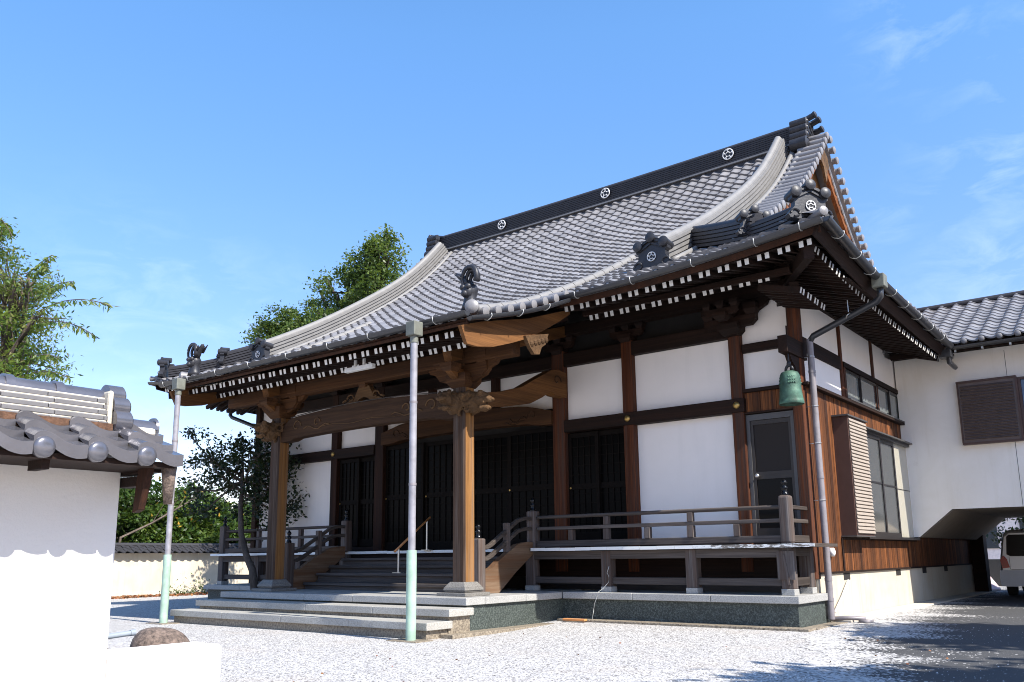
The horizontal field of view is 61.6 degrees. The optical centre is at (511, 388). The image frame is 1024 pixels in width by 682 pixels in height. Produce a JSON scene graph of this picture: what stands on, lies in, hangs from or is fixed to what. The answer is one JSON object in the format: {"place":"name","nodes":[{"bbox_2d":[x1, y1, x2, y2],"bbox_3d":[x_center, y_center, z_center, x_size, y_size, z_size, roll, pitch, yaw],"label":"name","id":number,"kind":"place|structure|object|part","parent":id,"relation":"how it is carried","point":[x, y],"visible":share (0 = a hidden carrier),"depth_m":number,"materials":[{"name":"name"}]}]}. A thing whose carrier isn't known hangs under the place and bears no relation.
{"place":"outdoors","nodes":[
{"label":"outdoors","id":0,"kind":"place"},
{"bbox_2d":[0,373,183,681],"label":"roofed wall","id":1,"kind":"structure","parent":0,"point":[72,457],"depth_m":5.96,"materials":[{"name":"paint"}]},
{"bbox_2d":[107,594,902,681],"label":"ground","id":2,"kind":"structure","parent":0,"point":[128,614],"depth_m":9.50,"materials":[{"name":"grey gravel"}]},
{"bbox_2d":[0,217,118,384],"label":"broadleaf tree","id":3,"kind":"object","parent":2,"relation":"on","point":[15,317],"visible":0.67,"depth_m":24.15,"materials":[{"name":"green plant"}]},
{"bbox_2d":[115,488,155,552],"bbox_3d":[-13.662,4.627,28.281,3.027,4.392,3.704,-9,-14,37],"label":"bush","id":4,"kind":"object","parent":2,"relation":"on","point":[125,515],"visible":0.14,"depth_m":28.64,"materials":[{"name":"green plant"}]},
{"bbox_2d":[115,474,181,542],"bbox_3d":[-13.096,4.926,29.948,3.419,4.431,2.965,4,-12,-21],"label":"bush","id":5,"kind":"object","parent":2,"relation":"on","point":[157,487],"visible":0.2,"depth_m":29.68,"materials":[{"name":"green plant"}]},
{"bbox_2d":[111,591,207,598],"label":"fallen leaves","id":6,"kind":"object","parent":2,"relation":"on","point":[147,595],"visible":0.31,"depth_m":27.36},
{"bbox_2d":[130,627,189,646],"bbox_3d":[-2.957,2.322,7.221,0.601,0.624,0.517,-9,-14,37],"label":"boulder","id":7,"kind":"object","parent":2,"relation":"on","point":[150,636],"visible":0.32,"depth_m":7.13,"materials":[{"name":"stone"}]},
{"bbox_2d":[145,622,178,624],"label":"paving slab","id":8,"kind":"structure","parent":2,"relation":"on","point":[158,623],"depth_m":14.38,"materials":[{"name":"stone"}]},
{"bbox_2d":[159,378,185,622],"bbox_3d":[-5.902,1.889,14.889,0.170,4.210,0.170,-9,-14,37],"label":"drainpipe","id":9,"kind":"object","parent":8,"relation":"on","point":[178,385],"visible":0.94,"depth_m":14.74,"materials":[{"name":"grey metal"}]},
{"bbox_2d":[105,642,221,681],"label":"wall","id":10,"kind":"structure","parent":2,"relation":"on","point":[189,662],"depth_m":6.54,"materials":[{"name":"white paint"}]},
{"bbox_2d":[159,579,191,594],"bbox_3d":[-10.927,6.483,28.234,0.784,0.855,1.214,-3,-11,14],"label":"weed","id":11,"kind":"object","parent":2,"relation":"on","point":[177,592],"visible":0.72,"depth_m":28.21,"materials":[{"name":"green plant"}]},
{"bbox_2d":[127,492,232,552],"bbox_3d":[-11.854,5.430,30.321,3.058,3.564,3.808,-9,-14,37],"label":"bush","id":12,"kind":"object","parent":2,"relation":"on","point":[186,529],"visible":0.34,"depth_m":29.87,"materials":[{"name":"green plant"}]},
{"bbox_2d":[111,543,249,595],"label":"perimeter wall","id":13,"kind":"structure","parent":2,"relation":"on","point":[137,569],"depth_m":28.33,"materials":[{"name":"paint"}]},
{"bbox_2d":[118,476,243,542],"bbox_3d":[-11.296,4.720,29.602,0.576,4.662,4.824,-10,-15,40],"label":"sapling","id":14,"kind":"object","parent":2,"relation":"on","point":[140,528],"visible":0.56,"depth_m":28.93,"materials":[{"name":"green plant"}]},
{"bbox_2d":[153,478,234,542],"bbox_3d":[-12.002,5.361,31.708,3.046,4.231,3.810,-9,-14,37],"label":"bush","id":15,"kind":"object","parent":2,"relation":"on","point":[181,489],"visible":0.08,"depth_m":31.75,"materials":[{"name":"green plant"}]},
{"bbox_2d":[183,572,209,592],"bbox_3d":[-10.530,6.584,28.799,0.719,0.887,1.035,-9,-14,37],"label":"weed","id":16,"kind":"object","parent":2,"relation":"on","point":[195,589],"visible":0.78,"depth_m":28.75,"materials":[{"name":"green plant"}]},
{"bbox_2d":[205,495,251,542],"bbox_3d":[-10.374,5.738,32.343,2.967,3.701,3.452,-9,-14,37],"label":"bush","id":17,"kind":"object","parent":2,"relation":"on","point":[233,524],"visible":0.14,"depth_m":31.66,"materials":[{"name":"green plant"}]},
{"bbox_2d":[233,493,252,527],"bbox_3d":[-9.751,5.765,34.147,2.925,4.325,3.836,-9,-14,37],"label":"bush","id":18,"kind":"object","parent":2,"relation":"on","point":[244,518],"visible":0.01,"depth_m":33.42,"materials":[{"name":"green plant"}]},
{"bbox_2d":[177,423,309,589],"bbox_3d":[-6.308,2.685,19.745,4.063,4.004,1.946,-6,-12,25],"label":"tree","id":19,"kind":"object","parent":2,"relation":"on","point":[239,487],"visible":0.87,"depth_m":19.50,"materials":[{"name":"green plant"}]},
{"bbox_2d":[239,223,412,345],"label":"evergreen tree","id":20,"kind":"object","parent":2,"relation":"on","point":[362,278],"visible":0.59,"depth_m":41.02,"materials":[{"name":"green plant"}]},
{"bbox_2d":[386,638,432,642],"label":"paving slab","id":21,"kind":"structure","parent":2,"relation":"on","point":[405,641],"depth_m":10.90,"materials":[{"name":"stone"}]},
{"bbox_2d":[406,320,422,640],"bbox_3d":[-1.315,1.152,11.367,0.170,4.210,0.170,-9,-14,37],"label":"drainpipe","id":22,"kind":"object","parent":21,"relation":"on","point":[414,330],"visible":0.97,"depth_m":11.29,"materials":[{"name":"grey metal"}]},
{"bbox_2d":[170,583,847,639],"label":"stone platform","id":23,"kind":"structure","parent":2,"relation":"on","point":[367,613],"depth_m":12.52,"materials":[{"name":"stone"}]},
{"bbox_2d":[148,111,974,618],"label":"temple hall","id":24,"kind":"structure","parent":2,"relation":"on","point":[600,371],"depth_m":14.58,"materials":[{"name":"paint"}]},
{"bbox_2d":[338,458,360,546],"bbox_3d":[-3.523,2.459,18.595,0.620,1.880,0.047,-9,-14,37],"label":"sliding door","id":25,"kind":"structure","parent":24,"relation":"in","point":[349,489],"depth_m":18.62,"materials":[{"name":"brown wood"}]},
{"bbox_2d":[344,358,374,372],"bbox_3d":[-2.396,-0.397,13.527,0.640,0.220,0.080,-9,-14,37],"label":"ceiling lamp","id":26,"kind":"object","parent":24,"relation":"attached to","point":[362,367],"visible":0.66,"depth_m":13.47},
{"bbox_2d":[359,457,374,546],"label":"sliding door","id":27,"kind":"structure","parent":24,"relation":"in","point":[366,512],"depth_m":18.33,"materials":[{"name":"brown wood"}]},
{"bbox_2d":[384,442,424,549],"bbox_3d":[-2.205,2.208,17.590,1.092,2.140,0.047,-9,-14,37],"label":"sliding door","id":28,"kind":"structure","parent":24,"relation":"in","point":[397,457],"depth_m":17.64,"materials":[{"name":"brown wood"}]},
{"bbox_2d":[392,516,430,572],"bbox_3d":[-1.796,2.804,15.541,0.200,1.016,0.923,-9,-14,37],"label":"stair handrail","id":29,"kind":"object","parent":24,"relation":"on","point":[406,540],"visible":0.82,"depth_m":15.64,"materials":[{"name":"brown wood"}]},
{"bbox_2d":[424,439,452,549],"bbox_3d":[-1.314,2.077,16.969,1.092,2.140,0.047,-9,-14,37],"label":"sliding door","id":30,"kind":"structure","parent":24,"relation":"in","point":[438,454],"depth_m":17.07,"materials":[{"name":"brown wood"}]},
{"bbox_2d":[474,433,508,547],"bbox_3d":[-0.453,1.940,16.311,1.093,2.140,0.040,-9,-14,37],"label":"sliding door","id":31,"kind":"structure","parent":24,"relation":"in","point":[491,499],"depth_m":16.28,"materials":[{"name":"brown wood"}]},
{"bbox_2d":[508,427,554,545],"bbox_3d":[0.374,1.794,15.610,1.092,2.140,0.047,-9,-14,37],"label":"sliding door","id":32,"kind":"structure","parent":24,"relation":"in","point":[530,452],"depth_m":15.66,"materials":[{"name":"brown wood"}]},
{"bbox_2d":[568,431,601,539],"bbox_3d":[1.260,1.691,14.922,0.620,1.880,0.047,-9,-14,37],"label":"sliding door","id":33,"kind":"structure","parent":24,"relation":"in","point":[583,448],"depth_m":14.93,"materials":[{"name":"brown wood"}]},
{"bbox_2d":[592,567,608,619],"bbox_3d":[1.355,3.130,13.190,0.297,0.793,0.050,2,-11,-11],"label":"cable","id":34,"kind":"object","parent":24,"relation":"hanging from","point":[601,589],"visible":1,"depth_m":13.23,"materials":[{"name":"metal"}]},
{"bbox_2d":[599,428,627,538],"bbox_3d":[1.734,1.628,14.625,0.620,1.880,0.040,-9,-14,37],"label":"sliding door","id":35,"kind":"structure","parent":24,"relation":"in","point":[611,442],"depth_m":14.65,"materials":[{"name":"brown wood"}]},
{"bbox_2d":[750,417,798,535],"bbox_3d":[3.904,1.322,12.827,0.635,1.765,0.110,-9,-14,37],"label":"door","id":36,"kind":"structure","parent":24,"relation":"in","point":[771,439],"depth_m":12.89,"materials":[{"name":"grey metal"}]},
{"bbox_2d":[779,353,804,405],"bbox_3d":[4.016,-0.156,12.425,0.356,0.770,0.356,-9,-14,37],"label":"bronze bell","id":37,"kind":"object","parent":24,"relation":"hanging from","point":[791,393],"visible":1,"depth_m":12.29,"materials":[{"name":"metal"}]},
{"bbox_2d":[846,369,861,402],"bbox_3d":[5.884,-0.018,14.878,0.060,0.540,0.800,-9,-14,37],"label":"high window","id":38,"kind":"structure","parent":24,"relation":"in","point":[853,380],"depth_m":14.94,"materials":[{"name":"grey glass"}]},
{"bbox_2d":[859,376,878,409],"bbox_3d":[6.441,0.110,15.567,0.072,0.540,0.990,-9,-14,37],"label":"high window","id":39,"kind":"structure","parent":24,"relation":"in","point":[866,386],"depth_m":15.57,"materials":[{"name":"grey glass"}]},
{"bbox_2d":[876,385,889,414],"bbox_3d":[7.001,0.243,16.278,0.060,0.540,0.840,-9,-14,37],"label":"high window","id":40,"kind":"structure","parent":24,"relation":"in","point":[883,395],"depth_m":16.39,"materials":[{"name":"grey glass"}]},
{"bbox_2d":[861,427,919,539],"bbox_3d":[6.798,1.771,15.496,0.220,1.865,3.340,-9,-14,37],"label":"bay window","id":41,"kind":"structure","parent":24,"relation":"in","point":[890,489],"depth_m":15.60,"materials":[{"name":"grey glass"}]},
{"bbox_2d":[888,391,898,418],"bbox_3d":[7.549,0.370,16.955,0.072,0.540,0.920,-9,-14,37],"label":"high window","id":42,"kind":"structure","parent":24,"relation":"in","point":[893,401],"depth_m":16.87,"materials":[{"name":"grey glass"}]},
{"bbox_2d":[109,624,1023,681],"bbox_3d":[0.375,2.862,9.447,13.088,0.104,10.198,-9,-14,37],"label":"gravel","id":43,"kind":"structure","parent":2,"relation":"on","point":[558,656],"depth_m":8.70,"materials":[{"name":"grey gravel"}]},
{"bbox_2d":[563,618,586,620],"bbox_3d":[0.953,3.504,13.049,0.400,0.030,0.080,-9,-14,37],"label":"tile fragment","id":44,"kind":"object","parent":2,"relation":"on","point":[570,619],"visible":1,"depth_m":13.03,"materials":[{"name":"ceramic"}]},
{"bbox_2d":[293,633,948,681],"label":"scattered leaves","id":45,"kind":"object","parent":2,"relation":"on","point":[620,643],"visible":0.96,"depth_m":8.99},
{"bbox_2d":[831,616,873,622],"bbox_3d":[4.820,3.264,12.189,0.566,0.090,0.229,-6,-12,24],"label":"drain elbow","id":46,"kind":"object","parent":2,"relation":"on","point":[861,619],"visible":0.91,"depth_m":12.18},
{"bbox_2d":[882,290,1023,591],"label":"annex building","id":47,"kind":"structure","parent":2,"relation":"on","point":[961,413],"depth_m":16.38,"materials":[{"name":"paint"}]},
{"bbox_2d":[1017,376,1023,428],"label":"window","id":48,"kind":"structure","parent":47,"relation":"in","point":[1020,380],"depth_m":15.71,"materials":[{"name":"blue glass"}]},
{"bbox_2d":[988,559,1001,585],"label":"block wall","id":49,"kind":"structure","parent":2,"relation":"on","point":[995,566],"depth_m":24.21,"materials":[{"name":"grey concrete"}]},
{"bbox_3d":[-3.314,2.271,6.735,0.529,0.619,0.548,-9,-14,37],"label":"boulder","id":50,"kind":"object","parent":2,"relation":"on","visible":0},
{"bbox_2d":[108,629,136,638],"bbox_3d":[-3.263,1.937,6.660,0.052,0.100,0.704,-10,-14,38],"label":"plastic pipe","id":51,"kind":"object","parent":50,"relation":"on","point":[132,632],"visible":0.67,"depth_m":6.83,"materials":[{"name":"grey plastic"}]},
{"bbox_2d":[0,0,1023,507],"label":"sky","id":52,"kind":"structure","parent":0,"point":[189,165],"materials":[{"name":"blue"}]},
{"bbox_2d":[796,586,1023,681],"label":"road","id":53,"kind":"structure","parent":0,"point":[997,618],"depth_m":9.39,"materials":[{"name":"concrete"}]},
{"bbox_2d":[986,517,1023,548],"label":"shade tree","id":54,"kind":"object","parent":53,"relation":"on","point":[999,534],"visible":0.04,"depth_m":27.02,"materials":[{"name":"green plant"}]},
{"bbox_2d":[1000,529,1023,594],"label":"minivan","id":55,"kind":"object","parent":53,"relation":"on","point":[1012,564],"visible":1,"depth_m":18.60,"materials":[{"name":"paint"}]},
{"bbox_3d":[11.221,3.336,18.362,1.200,0.460,0.012,-9,-14,37],"label":"rear window","id":56,"kind":"part","parent":55,"relation":"part of","materials":[{"name":"black glass"}]},
{"bbox_2d":[831,591,996,622],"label":"footpath","id":57,"kind":"structure","parent":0,"point":[882,612],"depth_m":15.14,"materials":[{"name":"concrete"}]},
{"bbox_2d":[991,578,1000,589],"bbox_3d":[11.963,4.803,21.901,0.500,0.623,0.726,1,-11,-7],"label":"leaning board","id":58,"kind":"object","parent":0,"point":[994,585],"visible":0.23,"depth_m":21.62,"materials":[{"name":"white"}]},
{"bbox_2d":[986,518,1023,558],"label":"house","id":59,"kind":"structure","parent":0,"point":[994,550],"depth_m":38.20,"materials":[{"name":"paint"}]},
{"bbox_2d":[986,526,998,547],"bbox_3d":[21.125,6.558,38.595,1.200,1.200,0.060,-9,-14,37],"label":"window","id":60,"kind":"structure","parent":59,"relation":"in","point":[990,544],"depth_m":38.31,"materials":[{"name":"glass"}]}
]}

